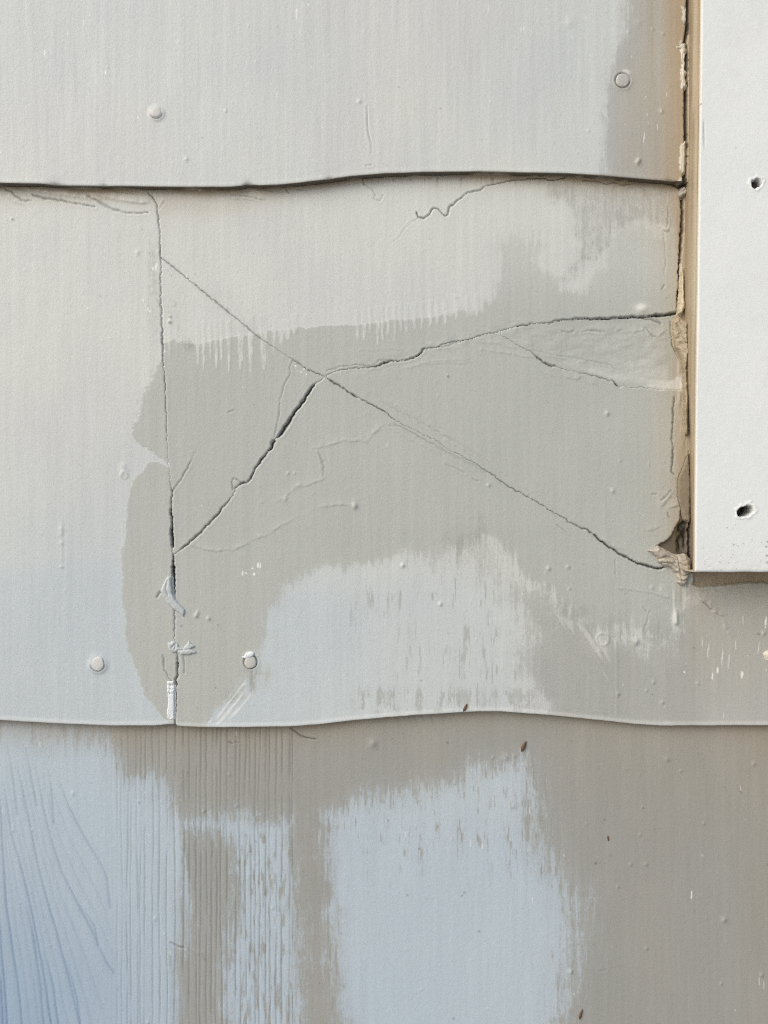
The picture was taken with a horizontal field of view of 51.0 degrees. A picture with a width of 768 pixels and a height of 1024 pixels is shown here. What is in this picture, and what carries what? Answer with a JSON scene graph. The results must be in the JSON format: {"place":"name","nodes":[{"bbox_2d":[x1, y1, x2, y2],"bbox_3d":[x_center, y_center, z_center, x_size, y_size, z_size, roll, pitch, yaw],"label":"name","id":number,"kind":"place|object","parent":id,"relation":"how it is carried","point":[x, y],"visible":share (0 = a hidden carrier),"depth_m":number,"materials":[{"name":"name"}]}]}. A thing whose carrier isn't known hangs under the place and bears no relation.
{"place":"outdoors","nodes":[
{"label":"outdoors","id":0,"kind":"place"},
{"bbox_3d":[-0.005,-0.005,0.410,0.650,0.850,0.020,0,0,0],"label":"wall sheathing","id":1,"kind":"object","parent":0,"visible":0},
{"bbox_2d":[0,186,177,725],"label":"siding shingle","id":2,"kind":"object","parent":1,"relation":"attached to","point":[86,544],"visible":1,"depth_m":0.40,"materials":[{"name":"paint"}]},
{"bbox_2d":[91,657,103,670],"bbox_3d":[-0.140,0.074,0.397,0.007,0.007,0.007,0,2,-1],"label":"nail","id":3,"kind":"object","parent":2,"relation":"on","point":[97,663],"visible":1,"depth_m":0.39,"materials":[{"name":"paint"}]},
{"bbox_2d":[167,681,176,719],"bbox_3d":[-0.104,0.092,0.396,0.005,0.020,0.005,0,0,0],"label":"filler strip","id":4,"kind":"object","parent":2,"relation":"on","point":[171,708],"visible":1,"depth_m":0.39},
{"bbox_2d":[0,0,688,189],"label":"siding shingle","id":5,"kind":"object","parent":1,"relation":"attached to","point":[257,94],"visible":0.99,"depth_m":0.39,"materials":[{"name":"paint"}]},
{"bbox_2d":[150,107,161,116],"bbox_3d":[-0.112,-0.196,0.397,0.006,0.006,0.007,0,1,-1],"label":"nail","id":6,"kind":"object","parent":5,"relation":"attached to","point":[155,112],"visible":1,"depth_m":0.39,"materials":[{"name":"paint"}]},
{"bbox_2d":[616,74,629,86],"bbox_3d":[0.117,-0.211,0.397,0.007,0.006,0.007,0,2,-1],"label":"nail","id":7,"kind":"object","parent":5,"relation":"attached to","point":[622,79],"visible":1,"depth_m":0.39,"materials":[{"name":"grey metal"}]},
{"bbox_2d":[0,711,767,1023],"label":"siding shingle","id":8,"kind":"object","parent":1,"relation":"attached to","point":[477,867],"visible":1,"depth_m":0.40,"materials":[{"name":"paint"}]},
{"bbox_2d":[521,741,525,751],"bbox_3d":[0.069,0.116,0.397,0.002,0.006,0.001,24,0,0],"label":"seed","id":9,"kind":"object","parent":8,"relation":"on","point":[523,746],"visible":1,"depth_m":0.40,"materials":[{"name":"brown plant"}]},
{"bbox_2d":[148,175,767,726],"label":"siding shingle","id":10,"kind":"object","parent":1,"relation":"attached to","point":[428,445],"visible":0.95,"depth_m":0.40,"materials":[{"name":"paint"}]},
{"bbox_2d":[160,575,184,616],"bbox_3d":[-0.103,0.041,0.396,0.014,0.022,0.005,0,0,0],"label":"caulk smear","id":11,"kind":"object","parent":10,"relation":"attached to","point":[167,591],"visible":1,"depth_m":0.39},
{"bbox_2d":[167,641,195,654],"bbox_3d":[-0.099,0.067,0.396,0.016,0.008,0.005,0,0,0],"label":"caulk smear","id":12,"kind":"object","parent":10,"relation":"attached to","point":[173,647],"visible":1,"depth_m":0.39},
{"bbox_2d":[242,652,253,658],"bbox_3d":[-0.067,0.070,0.396,0.007,0.005,0.005,0,0,0],"label":"paint chip","id":13,"kind":"object","parent":10,"relation":"on","point":[248,655],"visible":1,"depth_m":0.39,"materials":[{"name":"white paint"}]},
{"bbox_2d":[244,656,255,667],"bbox_3d":[-0.066,0.073,0.397,0.006,0.006,0.007,0,2,-1],"label":"nail","id":14,"kind":"object","parent":10,"relation":"on","point":[249,662],"visible":1,"depth_m":0.39,"materials":[{"name":"grey metal"}]},
{"bbox_2d":[763,650,767,661],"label":"paint blister","id":15,"kind":"object","parent":10,"relation":"attached to","point":[765,654],"visible":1,"depth_m":0.39,"materials":[{"name":"beige paint"}]},
{"bbox_2d":[684,0,767,571],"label":"trim board","id":16,"kind":"object","parent":1,"relation":"attached to","point":[726,268],"depth_m":0.38,"materials":[{"name":"white paint"}]},
{"bbox_2d":[647,545,690,585],"bbox_3d":[0.140,0.027,0.395,0.022,0.020,0.006,0,0,0],"label":"caulk lump","id":17,"kind":"object","parent":16,"relation":"attached to","point":[678,564],"visible":1,"depth_m":0.39,"materials":[{"name":"beige plastic"}]},
{"bbox_2d":[670,316,688,435],"bbox_3d":[0.147,-0.067,0.395,0.010,0.060,0.008,0,0,0],"label":"caulk bead","id":18,"kind":"object","parent":16,"relation":"attached to","point":[678,330],"visible":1,"depth_m":0.39,"materials":[{"name":"beige plastic"}]},
{"bbox_2d":[676,263,684,316],"bbox_3d":[0.146,-0.110,0.396,0.005,0.027,0.004,0,0,0],"label":"caulk strip","id":19,"kind":"object","parent":16,"relation":"attached to","point":[680,307],"visible":1,"depth_m":0.40,"materials":[{"name":"beige plastic"}]},
{"bbox_2d":[676,43,685,60],"bbox_3d":[0.146,-0.225,0.396,0.006,0.010,0.004,0,0,0],"label":"paint chip","id":20,"kind":"object","parent":16,"relation":"attached to","point":[683,46],"visible":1,"depth_m":0.39,"materials":[{"name":"beige paint"}]},
{"bbox_2d":[677,186,685,199],"bbox_3d":[0.147,-0.158,0.397,0.006,0.007,0.003,0,0,0],"label":"caulk lump","id":21,"kind":"object","parent":16,"relation":"attached to","point":[681,193],"visible":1,"depth_m":0.40,"materials":[{"name":"beige plastic"}]},
{"bbox_2d":[680,141,685,175],"bbox_3d":[0.146,-0.173,0.396,0.004,0.018,0.005,0,0,0],"label":"paint chip","id":22,"kind":"object","parent":16,"relation":"attached to","point":[683,150],"visible":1,"depth_m":0.39,"materials":[{"name":"beige paint"}]},
{"bbox_2d":[677,455,689,522],"bbox_3d":[0.147,-0.012,0.397,0.007,0.034,0.004,0,0,0],"label":"bead","id":23,"kind":"object","parent":16,"relation":"attached to","point":[683,488],"visible":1,"depth_m":0.40,"materials":[{"name":"beige plastic"}]},
{"bbox_2d":[680,70,686,90],"bbox_3d":[0.147,-0.212,0.396,0.004,0.011,0.005,0,0,0],"label":"paint chip","id":24,"kind":"object","parent":16,"relation":"attached to","point":[683,79],"visible":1,"depth_m":0.39,"materials":[{"name":"beige paint"}]}
]}

